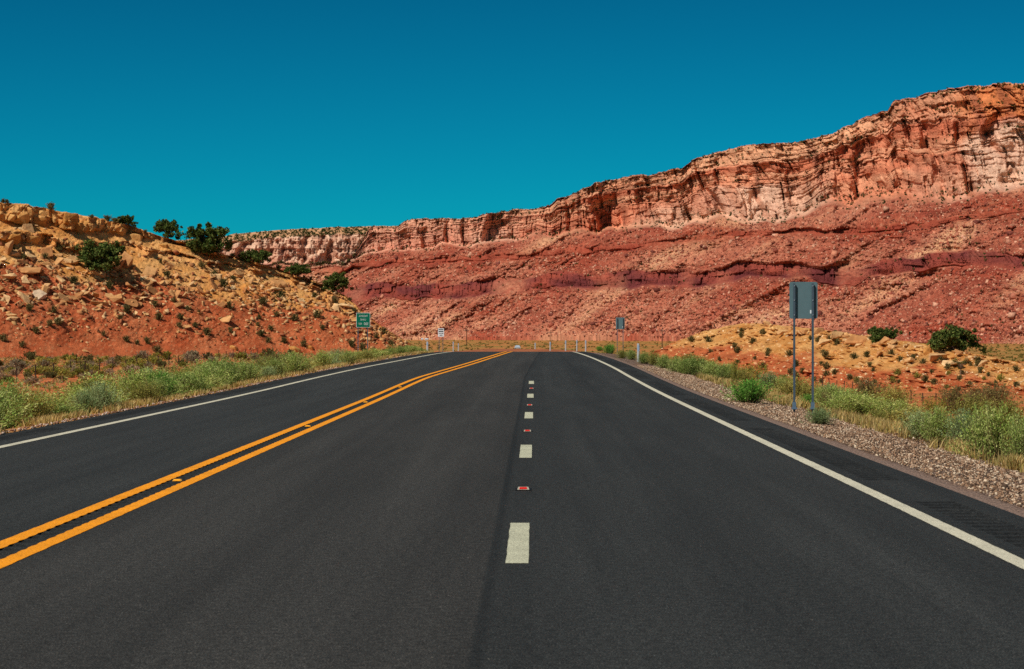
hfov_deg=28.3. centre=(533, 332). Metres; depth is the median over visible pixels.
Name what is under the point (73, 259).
slab rock
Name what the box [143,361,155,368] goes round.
desert shrub
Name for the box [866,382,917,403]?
roadside bush
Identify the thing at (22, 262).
slab rock
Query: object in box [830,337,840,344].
desert shrub
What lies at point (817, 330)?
slab rock
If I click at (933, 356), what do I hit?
slab rock
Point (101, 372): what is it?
desert shrub
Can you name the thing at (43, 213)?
slab rock
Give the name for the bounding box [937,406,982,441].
roadside bush
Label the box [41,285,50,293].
slab rock
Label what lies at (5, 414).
roadside bush
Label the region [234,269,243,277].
slab rock
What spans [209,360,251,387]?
roadside bush
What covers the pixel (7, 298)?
slab rock
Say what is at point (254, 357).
desert shrub
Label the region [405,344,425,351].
roadside bush
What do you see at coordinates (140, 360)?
desert shrub
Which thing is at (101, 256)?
juniper tree
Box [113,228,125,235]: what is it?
slab rock
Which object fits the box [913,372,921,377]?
desert shrub
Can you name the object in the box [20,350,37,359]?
desert shrub
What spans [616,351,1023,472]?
dry grass
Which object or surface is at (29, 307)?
desert shrub
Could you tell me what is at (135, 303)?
slab rock
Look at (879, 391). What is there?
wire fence
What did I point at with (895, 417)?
roadside bush
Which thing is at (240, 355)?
desert shrub
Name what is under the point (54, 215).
slab rock
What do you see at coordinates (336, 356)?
roadside bush
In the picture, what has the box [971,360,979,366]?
desert shrub
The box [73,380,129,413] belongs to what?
roadside bush
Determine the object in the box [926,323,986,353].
juniper tree
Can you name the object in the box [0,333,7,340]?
desert shrub
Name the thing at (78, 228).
slab rock
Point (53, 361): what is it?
desert shrub
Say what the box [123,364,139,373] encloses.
desert shrub
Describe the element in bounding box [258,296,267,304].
desert shrub
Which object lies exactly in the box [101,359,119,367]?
desert shrub
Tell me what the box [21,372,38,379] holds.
desert shrub
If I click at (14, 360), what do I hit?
desert shrub
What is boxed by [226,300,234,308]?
desert shrub
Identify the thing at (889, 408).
roadside bush
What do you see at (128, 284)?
slab rock
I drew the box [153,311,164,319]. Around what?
desert shrub
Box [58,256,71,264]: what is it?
slab rock
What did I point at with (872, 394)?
roadside bush
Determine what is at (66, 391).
roadside bush
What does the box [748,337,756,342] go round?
desert shrub
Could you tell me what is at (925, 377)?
desert shrub
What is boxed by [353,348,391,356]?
roadside bush
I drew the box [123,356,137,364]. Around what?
desert shrub
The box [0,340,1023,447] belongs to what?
ground
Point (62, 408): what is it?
roadside bush
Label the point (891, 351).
desert shrub
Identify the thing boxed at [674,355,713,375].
roadside bush
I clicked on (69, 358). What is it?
desert shrub
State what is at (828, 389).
roadside bush
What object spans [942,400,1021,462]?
roadside bush
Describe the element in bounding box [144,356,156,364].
desert shrub
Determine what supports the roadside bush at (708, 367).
on the gravel verge
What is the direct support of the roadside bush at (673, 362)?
on the gravel verge
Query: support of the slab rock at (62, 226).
on the hill
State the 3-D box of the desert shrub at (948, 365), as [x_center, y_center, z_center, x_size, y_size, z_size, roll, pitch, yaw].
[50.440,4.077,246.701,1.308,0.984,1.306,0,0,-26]
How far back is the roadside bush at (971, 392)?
180.32 m
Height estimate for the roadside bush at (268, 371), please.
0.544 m
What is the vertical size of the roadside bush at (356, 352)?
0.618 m
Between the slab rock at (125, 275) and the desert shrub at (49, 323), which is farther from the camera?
the slab rock at (125, 275)
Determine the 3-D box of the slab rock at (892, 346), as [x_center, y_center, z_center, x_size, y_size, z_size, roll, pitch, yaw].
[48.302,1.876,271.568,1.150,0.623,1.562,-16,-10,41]
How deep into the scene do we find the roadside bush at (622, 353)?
102.05 m
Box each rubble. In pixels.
[0,220,407,350]
[272,190,1023,343]
[649,325,1023,393]
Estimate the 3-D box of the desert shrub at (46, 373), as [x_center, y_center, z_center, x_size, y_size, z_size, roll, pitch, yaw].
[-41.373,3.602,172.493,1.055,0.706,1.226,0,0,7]
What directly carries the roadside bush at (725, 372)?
on the ground at (496, 347)
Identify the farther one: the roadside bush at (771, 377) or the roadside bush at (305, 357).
the roadside bush at (305, 357)
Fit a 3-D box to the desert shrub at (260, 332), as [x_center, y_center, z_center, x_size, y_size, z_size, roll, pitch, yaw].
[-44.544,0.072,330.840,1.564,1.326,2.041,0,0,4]
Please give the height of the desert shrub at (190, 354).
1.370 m
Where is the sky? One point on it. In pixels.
(241, 116)
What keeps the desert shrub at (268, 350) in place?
on the ground at (496, 347)
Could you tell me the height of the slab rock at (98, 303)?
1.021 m
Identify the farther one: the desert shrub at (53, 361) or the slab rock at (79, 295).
the slab rock at (79, 295)
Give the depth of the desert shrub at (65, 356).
270.78 m
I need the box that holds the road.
[0,352,1023,668]
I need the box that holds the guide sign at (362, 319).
[356,313,369,350]
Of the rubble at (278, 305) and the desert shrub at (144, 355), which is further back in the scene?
the rubble at (278, 305)
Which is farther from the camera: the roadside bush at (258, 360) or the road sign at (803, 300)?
the roadside bush at (258, 360)
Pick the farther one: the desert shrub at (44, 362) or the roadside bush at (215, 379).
the desert shrub at (44, 362)
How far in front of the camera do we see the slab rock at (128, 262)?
330.06 m
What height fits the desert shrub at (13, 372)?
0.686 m
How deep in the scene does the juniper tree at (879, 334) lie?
277.29 m
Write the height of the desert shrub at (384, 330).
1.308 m
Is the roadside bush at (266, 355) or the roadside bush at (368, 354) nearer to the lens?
the roadside bush at (266, 355)
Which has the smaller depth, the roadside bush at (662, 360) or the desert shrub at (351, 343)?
the roadside bush at (662, 360)
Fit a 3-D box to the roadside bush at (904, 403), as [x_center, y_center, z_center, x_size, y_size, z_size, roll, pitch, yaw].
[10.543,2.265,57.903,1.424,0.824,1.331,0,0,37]
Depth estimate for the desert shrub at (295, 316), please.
339.49 m
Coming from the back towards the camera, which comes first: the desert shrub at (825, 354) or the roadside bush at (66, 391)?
the desert shrub at (825, 354)
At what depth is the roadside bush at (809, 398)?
51.49 m
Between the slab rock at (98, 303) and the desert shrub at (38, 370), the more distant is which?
the slab rock at (98, 303)
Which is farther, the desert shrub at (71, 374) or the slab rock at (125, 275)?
the slab rock at (125, 275)
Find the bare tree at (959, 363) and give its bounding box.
[951,357,968,374]
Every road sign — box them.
[616,317,624,351]
[789,282,817,413]
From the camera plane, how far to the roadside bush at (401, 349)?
114.47 m
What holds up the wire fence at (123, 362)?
on the ground at (496, 347)
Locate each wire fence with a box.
[1,348,271,379]
[809,375,964,404]
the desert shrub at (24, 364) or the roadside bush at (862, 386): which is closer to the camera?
the roadside bush at (862, 386)
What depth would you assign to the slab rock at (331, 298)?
349.81 m
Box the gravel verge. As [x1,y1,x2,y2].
[590,352,1023,516]
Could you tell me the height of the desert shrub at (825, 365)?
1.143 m
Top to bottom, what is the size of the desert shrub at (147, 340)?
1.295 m
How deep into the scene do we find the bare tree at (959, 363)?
242.46 m
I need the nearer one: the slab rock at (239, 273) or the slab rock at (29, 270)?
the slab rock at (29, 270)
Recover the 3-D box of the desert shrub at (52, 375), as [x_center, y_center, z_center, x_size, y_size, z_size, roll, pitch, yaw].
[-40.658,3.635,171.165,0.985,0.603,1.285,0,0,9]
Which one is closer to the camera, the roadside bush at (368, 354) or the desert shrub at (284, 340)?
the roadside bush at (368, 354)
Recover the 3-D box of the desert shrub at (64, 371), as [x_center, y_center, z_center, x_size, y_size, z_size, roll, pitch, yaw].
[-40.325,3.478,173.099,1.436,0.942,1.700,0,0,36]
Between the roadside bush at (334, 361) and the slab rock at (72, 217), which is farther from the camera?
the slab rock at (72, 217)
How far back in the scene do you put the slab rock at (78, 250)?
326.34 m
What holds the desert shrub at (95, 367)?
on the ground at (496, 347)
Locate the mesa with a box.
[268,82,1023,343]
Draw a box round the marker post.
[637,343,639,361]
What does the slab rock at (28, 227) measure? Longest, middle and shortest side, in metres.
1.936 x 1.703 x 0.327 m
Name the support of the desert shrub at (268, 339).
on the hill
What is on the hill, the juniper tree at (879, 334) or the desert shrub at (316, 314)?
the desert shrub at (316, 314)
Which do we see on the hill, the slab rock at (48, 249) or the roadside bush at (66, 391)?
the slab rock at (48, 249)
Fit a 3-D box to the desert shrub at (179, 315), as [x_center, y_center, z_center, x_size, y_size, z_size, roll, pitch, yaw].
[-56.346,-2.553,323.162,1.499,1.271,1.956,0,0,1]
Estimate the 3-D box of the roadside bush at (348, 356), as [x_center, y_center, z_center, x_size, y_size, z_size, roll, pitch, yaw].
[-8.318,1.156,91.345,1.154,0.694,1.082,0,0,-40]
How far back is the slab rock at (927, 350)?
260.92 m
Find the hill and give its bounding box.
[0,202,418,358]
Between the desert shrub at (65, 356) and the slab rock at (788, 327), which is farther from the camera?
the slab rock at (788, 327)
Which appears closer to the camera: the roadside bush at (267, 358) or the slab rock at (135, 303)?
the roadside bush at (267, 358)
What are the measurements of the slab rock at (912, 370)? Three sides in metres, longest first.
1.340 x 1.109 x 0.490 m
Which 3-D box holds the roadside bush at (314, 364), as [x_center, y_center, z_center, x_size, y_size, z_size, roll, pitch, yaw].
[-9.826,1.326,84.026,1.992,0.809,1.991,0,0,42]
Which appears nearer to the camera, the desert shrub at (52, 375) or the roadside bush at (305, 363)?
the roadside bush at (305, 363)
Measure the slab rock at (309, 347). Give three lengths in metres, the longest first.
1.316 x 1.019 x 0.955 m
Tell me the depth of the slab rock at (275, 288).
345.85 m
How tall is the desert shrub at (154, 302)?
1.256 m
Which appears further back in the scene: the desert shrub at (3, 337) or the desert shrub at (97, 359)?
the desert shrub at (3, 337)
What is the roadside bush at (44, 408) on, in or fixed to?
on the ground at (496, 347)
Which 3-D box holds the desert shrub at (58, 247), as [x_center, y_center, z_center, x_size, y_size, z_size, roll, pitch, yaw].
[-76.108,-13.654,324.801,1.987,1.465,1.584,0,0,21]
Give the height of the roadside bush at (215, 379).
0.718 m
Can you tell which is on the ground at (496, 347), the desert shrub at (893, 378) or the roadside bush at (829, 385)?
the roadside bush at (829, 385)
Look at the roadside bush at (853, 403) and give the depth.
46.35 m
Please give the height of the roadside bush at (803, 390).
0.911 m
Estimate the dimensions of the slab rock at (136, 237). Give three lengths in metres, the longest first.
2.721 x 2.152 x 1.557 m
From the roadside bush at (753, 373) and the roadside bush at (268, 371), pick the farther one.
the roadside bush at (753, 373)
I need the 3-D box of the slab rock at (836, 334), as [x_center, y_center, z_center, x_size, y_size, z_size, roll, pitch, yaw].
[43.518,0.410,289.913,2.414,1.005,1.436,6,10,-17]
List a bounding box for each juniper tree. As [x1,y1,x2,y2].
[75,238,125,270]
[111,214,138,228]
[153,219,182,239]
[176,222,232,255]
[237,249,271,264]
[283,263,311,278]
[322,271,353,292]
[866,326,903,342]
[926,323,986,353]
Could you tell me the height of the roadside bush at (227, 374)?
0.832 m
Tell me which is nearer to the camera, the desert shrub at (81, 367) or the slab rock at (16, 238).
the desert shrub at (81, 367)
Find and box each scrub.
[0,340,1023,412]
[178,82,1023,333]
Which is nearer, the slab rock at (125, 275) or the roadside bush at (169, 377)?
the roadside bush at (169, 377)
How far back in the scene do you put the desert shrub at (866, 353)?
269.97 m
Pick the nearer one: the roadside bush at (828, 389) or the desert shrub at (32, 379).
the roadside bush at (828, 389)
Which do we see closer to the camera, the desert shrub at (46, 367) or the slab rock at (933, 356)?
the desert shrub at (46, 367)
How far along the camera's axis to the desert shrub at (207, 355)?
266.63 m
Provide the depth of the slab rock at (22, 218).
323.89 m
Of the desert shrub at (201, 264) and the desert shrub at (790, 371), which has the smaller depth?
the desert shrub at (790, 371)
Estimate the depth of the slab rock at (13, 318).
299.07 m
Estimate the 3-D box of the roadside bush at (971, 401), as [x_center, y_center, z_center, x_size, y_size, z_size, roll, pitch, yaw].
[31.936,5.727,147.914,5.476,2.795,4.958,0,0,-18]
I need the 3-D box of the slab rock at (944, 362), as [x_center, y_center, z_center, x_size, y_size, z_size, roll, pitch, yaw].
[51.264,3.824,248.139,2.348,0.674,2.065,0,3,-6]
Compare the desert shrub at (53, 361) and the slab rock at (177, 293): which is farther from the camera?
the slab rock at (177, 293)
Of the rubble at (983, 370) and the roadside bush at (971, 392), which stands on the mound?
the rubble at (983, 370)
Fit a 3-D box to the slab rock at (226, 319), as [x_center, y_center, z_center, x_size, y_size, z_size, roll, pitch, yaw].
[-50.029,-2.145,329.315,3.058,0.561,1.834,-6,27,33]
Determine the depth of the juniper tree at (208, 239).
344.79 m
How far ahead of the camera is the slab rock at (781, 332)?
306.96 m
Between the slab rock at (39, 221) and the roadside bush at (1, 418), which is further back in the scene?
the slab rock at (39, 221)
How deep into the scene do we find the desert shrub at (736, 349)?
307.25 m
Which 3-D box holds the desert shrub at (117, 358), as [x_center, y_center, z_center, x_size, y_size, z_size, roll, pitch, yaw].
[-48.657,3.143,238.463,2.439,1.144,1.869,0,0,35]
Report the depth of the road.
16.37 m
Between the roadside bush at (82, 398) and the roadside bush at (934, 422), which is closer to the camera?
the roadside bush at (934, 422)
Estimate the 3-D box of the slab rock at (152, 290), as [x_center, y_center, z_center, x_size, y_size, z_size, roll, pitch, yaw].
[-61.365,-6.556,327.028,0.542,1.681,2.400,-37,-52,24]
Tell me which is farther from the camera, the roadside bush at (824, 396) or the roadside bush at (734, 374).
the roadside bush at (734, 374)
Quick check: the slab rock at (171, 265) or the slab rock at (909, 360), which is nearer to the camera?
the slab rock at (909, 360)
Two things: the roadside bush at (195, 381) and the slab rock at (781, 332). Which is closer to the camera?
the roadside bush at (195, 381)
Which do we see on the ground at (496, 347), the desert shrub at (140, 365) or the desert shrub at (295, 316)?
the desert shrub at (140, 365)
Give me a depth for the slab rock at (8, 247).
315.38 m
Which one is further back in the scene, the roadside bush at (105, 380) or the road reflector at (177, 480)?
the roadside bush at (105, 380)
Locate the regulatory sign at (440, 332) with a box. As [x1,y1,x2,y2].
[438,328,443,336]
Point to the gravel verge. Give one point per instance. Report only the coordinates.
(988, 499)
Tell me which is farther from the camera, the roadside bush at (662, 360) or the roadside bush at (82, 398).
the roadside bush at (662, 360)
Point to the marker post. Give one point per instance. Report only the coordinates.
(638, 348)
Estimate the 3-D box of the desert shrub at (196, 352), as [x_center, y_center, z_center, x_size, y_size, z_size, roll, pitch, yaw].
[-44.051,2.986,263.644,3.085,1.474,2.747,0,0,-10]
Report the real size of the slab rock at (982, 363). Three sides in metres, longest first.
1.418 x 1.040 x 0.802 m
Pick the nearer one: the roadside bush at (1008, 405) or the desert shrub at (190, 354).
the roadside bush at (1008, 405)
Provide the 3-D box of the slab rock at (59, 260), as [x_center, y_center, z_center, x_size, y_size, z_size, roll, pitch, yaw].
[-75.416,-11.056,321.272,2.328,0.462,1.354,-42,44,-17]
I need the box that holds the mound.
[653,323,1023,394]
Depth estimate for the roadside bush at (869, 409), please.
46.51 m
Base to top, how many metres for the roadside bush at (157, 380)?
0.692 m
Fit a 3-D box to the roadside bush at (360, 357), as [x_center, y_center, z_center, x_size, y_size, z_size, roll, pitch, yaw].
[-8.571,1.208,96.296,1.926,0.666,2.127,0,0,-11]
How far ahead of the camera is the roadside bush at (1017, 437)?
27.66 m
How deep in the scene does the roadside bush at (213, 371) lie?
60.77 m
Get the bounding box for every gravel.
[0,355,408,434]
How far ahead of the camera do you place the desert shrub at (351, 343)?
338.68 m
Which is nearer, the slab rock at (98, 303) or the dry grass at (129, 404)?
the dry grass at (129, 404)
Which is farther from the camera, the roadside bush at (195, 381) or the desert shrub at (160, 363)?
the desert shrub at (160, 363)
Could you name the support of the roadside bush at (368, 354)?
on the ground at (496, 347)
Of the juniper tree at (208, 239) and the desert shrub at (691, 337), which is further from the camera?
the juniper tree at (208, 239)
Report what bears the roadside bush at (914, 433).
on the ground at (496, 347)
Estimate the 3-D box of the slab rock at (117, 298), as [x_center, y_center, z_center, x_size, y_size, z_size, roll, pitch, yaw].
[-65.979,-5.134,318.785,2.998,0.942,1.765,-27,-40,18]
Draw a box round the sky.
[0,0,1023,239]
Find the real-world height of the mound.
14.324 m
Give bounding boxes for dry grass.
[0,350,433,432]
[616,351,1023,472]
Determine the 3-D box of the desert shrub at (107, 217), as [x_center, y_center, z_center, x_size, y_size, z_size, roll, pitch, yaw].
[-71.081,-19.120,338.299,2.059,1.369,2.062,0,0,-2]
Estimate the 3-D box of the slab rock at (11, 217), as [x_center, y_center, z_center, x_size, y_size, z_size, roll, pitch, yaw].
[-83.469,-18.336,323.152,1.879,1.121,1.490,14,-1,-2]
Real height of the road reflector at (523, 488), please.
0.029 m
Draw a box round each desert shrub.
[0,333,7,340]
[3,358,23,366]
[7,369,20,375]
[16,361,30,368]
[18,340,27,347]
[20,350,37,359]
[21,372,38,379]
[23,302,33,311]
[23,368,32,373]
[24,352,35,360]
[24,375,40,383]
[31,366,44,374]
[32,326,40,333]
[35,357,50,364]
[36,359,52,366]
[39,365,50,373]
[40,371,50,377]
[44,202,56,209]
[46,319,53,325]
[47,372,56,377]
[48,305,58,312]
[49,358,58,364]
[50,365,60,374]
[53,317,63,324]
[53,367,70,375]
[54,243,64,250]
[60,354,67,359]
[63,355,81,362]
[67,371,79,377]
[68,276,81,283]
[73,367,88,375]
[77,364,89,370]
[88,365,98,372]
[93,357,105,363]
[94,370,109,377]
[101,215,111,221]
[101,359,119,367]
[104,280,112,288]
[114,354,125,362]
[120,304,132,312]
[122,335,130,341]
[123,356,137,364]
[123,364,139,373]
[131,363,150,370]
[132,350,151,359]
[134,358,146,363]
[143,336,150,343]
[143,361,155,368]
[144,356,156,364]
[151,300,157,306]
[152,344,163,352]
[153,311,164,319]
[156,358,172,368]
[159,351,175,359]
[175,313,183,319]
[175,359,188,365]
[181,351,196,359]
[183,350,205,359]
[185,355,199,362]
[198,261,205,266]
[202,327,211,335]
[202,352,215,358]
[219,278,228,286]
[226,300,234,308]
[234,351,251,360]
[247,352,260,358]
[255,329,264,335]
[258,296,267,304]
[261,348,277,355]
[264,336,272,342]
[272,289,285,297]
[281,336,287,343]
[289,312,299,320]
[296,340,307,346]
[309,309,321,317]
[347,339,355,346]
[356,341,366,349]
[380,326,388,333]
[687,334,695,341]
[705,335,712,341]
[734,345,742,352]
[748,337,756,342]
[784,349,796,355]
[787,367,792,373]
[821,351,830,357]
[822,362,830,368]
[822,370,830,375]
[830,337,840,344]
[849,352,859,358]
[862,350,869,356]
[886,348,894,354]
[888,376,896,382]
[893,369,902,374]
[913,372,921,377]
[920,373,928,381]
[929,378,938,384]
[944,362,954,369]
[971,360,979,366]
[975,365,983,372]
[994,374,1004,380]
[1011,366,1020,370]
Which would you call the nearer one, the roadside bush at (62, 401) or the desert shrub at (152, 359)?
the roadside bush at (62, 401)
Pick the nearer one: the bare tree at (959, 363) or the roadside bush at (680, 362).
the roadside bush at (680, 362)
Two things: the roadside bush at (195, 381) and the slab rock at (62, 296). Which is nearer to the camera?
the roadside bush at (195, 381)
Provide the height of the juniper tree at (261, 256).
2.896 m
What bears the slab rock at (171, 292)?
on the hill
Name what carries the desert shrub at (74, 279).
on the hill
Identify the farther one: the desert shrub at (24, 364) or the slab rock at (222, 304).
the slab rock at (222, 304)
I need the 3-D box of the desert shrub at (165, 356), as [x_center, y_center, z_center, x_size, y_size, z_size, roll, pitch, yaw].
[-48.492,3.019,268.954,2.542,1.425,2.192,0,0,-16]
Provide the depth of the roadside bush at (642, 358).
91.58 m
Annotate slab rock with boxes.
[1,273,16,278]
[3,251,20,256]
[3,294,10,301]
[4,234,20,244]
[5,212,15,221]
[5,240,13,254]
[7,316,17,320]
[13,213,29,224]
[16,260,27,263]
[17,291,30,303]
[19,267,41,273]
[21,275,29,283]
[22,224,33,232]
[22,252,36,260]
[25,206,34,215]
[25,236,38,244]
[33,217,46,226]
[33,289,46,299]
[38,210,47,217]
[40,246,52,256]
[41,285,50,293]
[51,213,60,222]
[55,257,63,263]
[56,275,65,283]
[56,293,68,299]
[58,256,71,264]
[59,223,69,229]
[63,213,77,223]
[66,256,80,264]
[73,223,85,234]
[73,245,82,253]
[75,292,83,298]
[86,268,105,277]
[91,301,107,305]
[108,294,123,302]
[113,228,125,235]
[119,251,132,268]
[119,257,125,268]
[123,273,132,281]
[125,282,136,289]
[125,299,139,306]
[129,233,142,241]
[131,295,139,299]
[140,276,155,281]
[141,277,152,285]
[142,266,156,274]
[146,286,157,294]
[160,243,168,247]
[165,262,174,268]
[168,289,174,295]
[173,302,183,306]
[175,290,180,296]
[197,285,204,294]
[210,274,222,280]
[210,278,217,289]
[217,301,225,307]
[220,315,232,322]
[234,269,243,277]
[270,280,286,287]
[270,287,282,290]
[289,346,300,354]
[306,345,313,350]
[329,294,338,301]
[331,303,339,311]
[338,303,353,307]
[763,321,770,326]
[776,329,787,334]
[784,326,792,329]
[814,328,823,333]
[818,339,830,344]
[830,331,843,338]
[844,335,866,344]
[878,336,889,345]
[888,344,896,347]
[889,339,897,343]
[903,357,914,363]
[910,368,918,372]
[923,344,931,354]
[929,353,946,360]
[941,360,961,365]
[978,360,987,366]
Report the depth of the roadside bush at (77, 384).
51.23 m
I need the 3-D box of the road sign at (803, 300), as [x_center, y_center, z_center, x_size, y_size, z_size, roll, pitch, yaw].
[5.865,0.434,43.952,0.610,3.050,0.119,0,0,2]
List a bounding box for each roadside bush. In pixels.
[0,377,43,426]
[0,383,52,428]
[0,395,33,427]
[0,401,19,429]
[7,386,69,425]
[20,392,76,418]
[23,401,96,415]
[27,373,134,409]
[35,384,139,409]
[51,371,129,401]
[67,388,110,413]
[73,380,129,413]
[100,366,181,402]
[113,369,198,398]
[116,367,168,381]
[117,380,167,401]
[133,370,181,400]
[142,376,180,398]
[150,365,180,374]
[168,379,202,395]
[169,371,233,390]
[171,363,197,374]
[171,371,213,394]
[173,364,236,386]
[182,359,219,373]
[183,380,218,391]
[185,366,238,387]
[192,356,243,376]
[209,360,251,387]
[236,360,263,381]
[245,356,265,370]
[251,350,300,372]
[257,355,287,375]
[258,365,282,377]
[260,357,290,375]
[266,350,311,368]
[279,352,315,373]
[295,355,312,369]
[301,355,318,368]
[307,350,337,366]
[310,357,345,366]
[328,348,347,362]
[337,350,357,363]
[343,351,389,358]
[344,351,370,359]
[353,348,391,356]
[358,348,375,358]
[382,348,397,354]
[391,345,409,354]
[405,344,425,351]
[602,344,617,353]
[615,348,628,358]
[624,349,636,359]
[636,351,650,363]
[644,350,660,365]
[651,353,674,368]
[662,355,681,371]
[670,351,701,363]
[670,358,689,373]
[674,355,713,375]
[697,360,724,375]
[710,363,740,379]
[719,377,786,403]
[729,359,738,380]
[731,365,757,381]
[740,362,769,380]
[751,370,795,390]
[766,374,809,393]
[772,374,821,400]
[797,407,838,424]
[800,382,845,409]
[801,394,811,406]
[804,388,897,413]
[810,389,872,414]
[819,382,843,390]
[819,391,832,403]
[820,393,910,417]
[844,374,895,397]
[855,390,893,403]
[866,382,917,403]
[872,410,890,421]
[873,399,902,420]
[877,402,952,428]
[882,397,916,420]
[894,408,934,440]
[909,405,955,445]
[916,396,946,413]
[930,382,985,413]
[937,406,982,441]
[938,393,1007,425]
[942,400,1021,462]
[961,386,996,405]
[962,381,1023,406]
[971,396,1023,433]
[999,411,1023,458]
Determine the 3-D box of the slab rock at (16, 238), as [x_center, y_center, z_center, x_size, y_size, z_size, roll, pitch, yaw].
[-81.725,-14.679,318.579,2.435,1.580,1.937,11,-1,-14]
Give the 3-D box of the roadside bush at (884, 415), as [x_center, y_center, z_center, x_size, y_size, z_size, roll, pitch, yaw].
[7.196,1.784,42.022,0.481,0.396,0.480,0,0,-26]
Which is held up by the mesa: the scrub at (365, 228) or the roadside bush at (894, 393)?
the scrub at (365, 228)
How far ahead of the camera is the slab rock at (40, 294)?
308.65 m
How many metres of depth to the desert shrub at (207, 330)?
322.74 m
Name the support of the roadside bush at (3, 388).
on the ground at (496, 347)
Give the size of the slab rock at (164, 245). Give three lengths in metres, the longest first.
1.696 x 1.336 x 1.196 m
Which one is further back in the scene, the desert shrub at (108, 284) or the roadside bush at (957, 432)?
the desert shrub at (108, 284)
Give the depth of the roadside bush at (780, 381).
70.97 m
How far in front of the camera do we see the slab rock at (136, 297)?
322.76 m
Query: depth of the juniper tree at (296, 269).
351.14 m
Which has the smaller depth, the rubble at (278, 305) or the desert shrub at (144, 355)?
the desert shrub at (144, 355)
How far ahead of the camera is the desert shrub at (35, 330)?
298.93 m
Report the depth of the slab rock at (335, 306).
347.56 m
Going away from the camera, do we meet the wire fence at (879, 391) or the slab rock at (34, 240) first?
the wire fence at (879, 391)
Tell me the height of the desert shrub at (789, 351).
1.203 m
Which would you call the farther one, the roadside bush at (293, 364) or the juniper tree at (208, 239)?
the juniper tree at (208, 239)
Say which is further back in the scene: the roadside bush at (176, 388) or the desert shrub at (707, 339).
the desert shrub at (707, 339)
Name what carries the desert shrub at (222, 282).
on the hill
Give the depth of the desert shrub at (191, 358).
250.75 m
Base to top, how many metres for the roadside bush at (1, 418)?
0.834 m
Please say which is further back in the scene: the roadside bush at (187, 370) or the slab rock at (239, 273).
the slab rock at (239, 273)
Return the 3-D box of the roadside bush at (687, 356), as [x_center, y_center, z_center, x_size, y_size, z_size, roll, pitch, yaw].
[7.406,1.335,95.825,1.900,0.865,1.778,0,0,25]
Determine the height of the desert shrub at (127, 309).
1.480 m
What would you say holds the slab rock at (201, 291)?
on the hill
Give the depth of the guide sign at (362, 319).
129.99 m
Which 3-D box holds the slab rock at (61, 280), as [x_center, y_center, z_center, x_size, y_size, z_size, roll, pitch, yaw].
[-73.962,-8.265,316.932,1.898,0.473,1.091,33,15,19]
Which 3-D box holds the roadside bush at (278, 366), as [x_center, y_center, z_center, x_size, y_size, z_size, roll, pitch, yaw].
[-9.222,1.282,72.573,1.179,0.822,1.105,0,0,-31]
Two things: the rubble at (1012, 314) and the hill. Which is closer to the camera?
the hill
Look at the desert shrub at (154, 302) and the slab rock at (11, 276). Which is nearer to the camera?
the slab rock at (11, 276)
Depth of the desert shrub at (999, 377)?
233.27 m
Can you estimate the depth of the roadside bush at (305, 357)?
83.65 m
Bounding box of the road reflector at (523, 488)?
[515,487,530,489]
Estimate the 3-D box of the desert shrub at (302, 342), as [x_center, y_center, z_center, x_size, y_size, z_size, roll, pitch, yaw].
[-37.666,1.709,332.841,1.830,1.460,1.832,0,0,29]
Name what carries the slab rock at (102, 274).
on the hill
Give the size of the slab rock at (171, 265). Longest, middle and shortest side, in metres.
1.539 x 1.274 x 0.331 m
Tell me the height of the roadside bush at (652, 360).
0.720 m
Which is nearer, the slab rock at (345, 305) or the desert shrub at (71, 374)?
the desert shrub at (71, 374)
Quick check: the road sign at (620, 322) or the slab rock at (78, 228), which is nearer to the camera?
the road sign at (620, 322)
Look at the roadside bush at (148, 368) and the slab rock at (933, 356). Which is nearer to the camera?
the roadside bush at (148, 368)
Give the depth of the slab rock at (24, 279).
310.30 m
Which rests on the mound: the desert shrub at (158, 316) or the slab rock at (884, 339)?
the slab rock at (884, 339)
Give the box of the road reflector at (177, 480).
[170,479,184,481]
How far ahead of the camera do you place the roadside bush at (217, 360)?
66.96 m
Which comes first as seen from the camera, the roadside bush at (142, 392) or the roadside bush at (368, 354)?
the roadside bush at (142, 392)
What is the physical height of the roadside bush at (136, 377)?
1.021 m
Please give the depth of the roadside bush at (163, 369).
66.97 m
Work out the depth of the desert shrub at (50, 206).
329.05 m
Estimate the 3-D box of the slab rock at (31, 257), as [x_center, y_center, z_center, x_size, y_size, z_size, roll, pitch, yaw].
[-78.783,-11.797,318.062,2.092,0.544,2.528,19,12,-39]
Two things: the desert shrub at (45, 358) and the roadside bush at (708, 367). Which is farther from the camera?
the desert shrub at (45, 358)
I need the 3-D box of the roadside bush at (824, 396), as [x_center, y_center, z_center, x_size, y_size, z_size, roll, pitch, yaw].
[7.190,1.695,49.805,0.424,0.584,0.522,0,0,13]
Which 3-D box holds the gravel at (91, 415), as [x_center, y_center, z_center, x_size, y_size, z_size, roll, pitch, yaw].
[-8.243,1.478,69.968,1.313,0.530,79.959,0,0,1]
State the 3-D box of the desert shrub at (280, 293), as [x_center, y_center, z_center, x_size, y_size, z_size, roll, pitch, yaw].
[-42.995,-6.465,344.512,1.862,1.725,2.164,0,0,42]
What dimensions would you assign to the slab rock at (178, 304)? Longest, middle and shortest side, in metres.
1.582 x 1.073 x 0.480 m
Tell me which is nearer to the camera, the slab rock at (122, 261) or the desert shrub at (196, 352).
the desert shrub at (196, 352)
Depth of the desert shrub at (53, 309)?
306.47 m

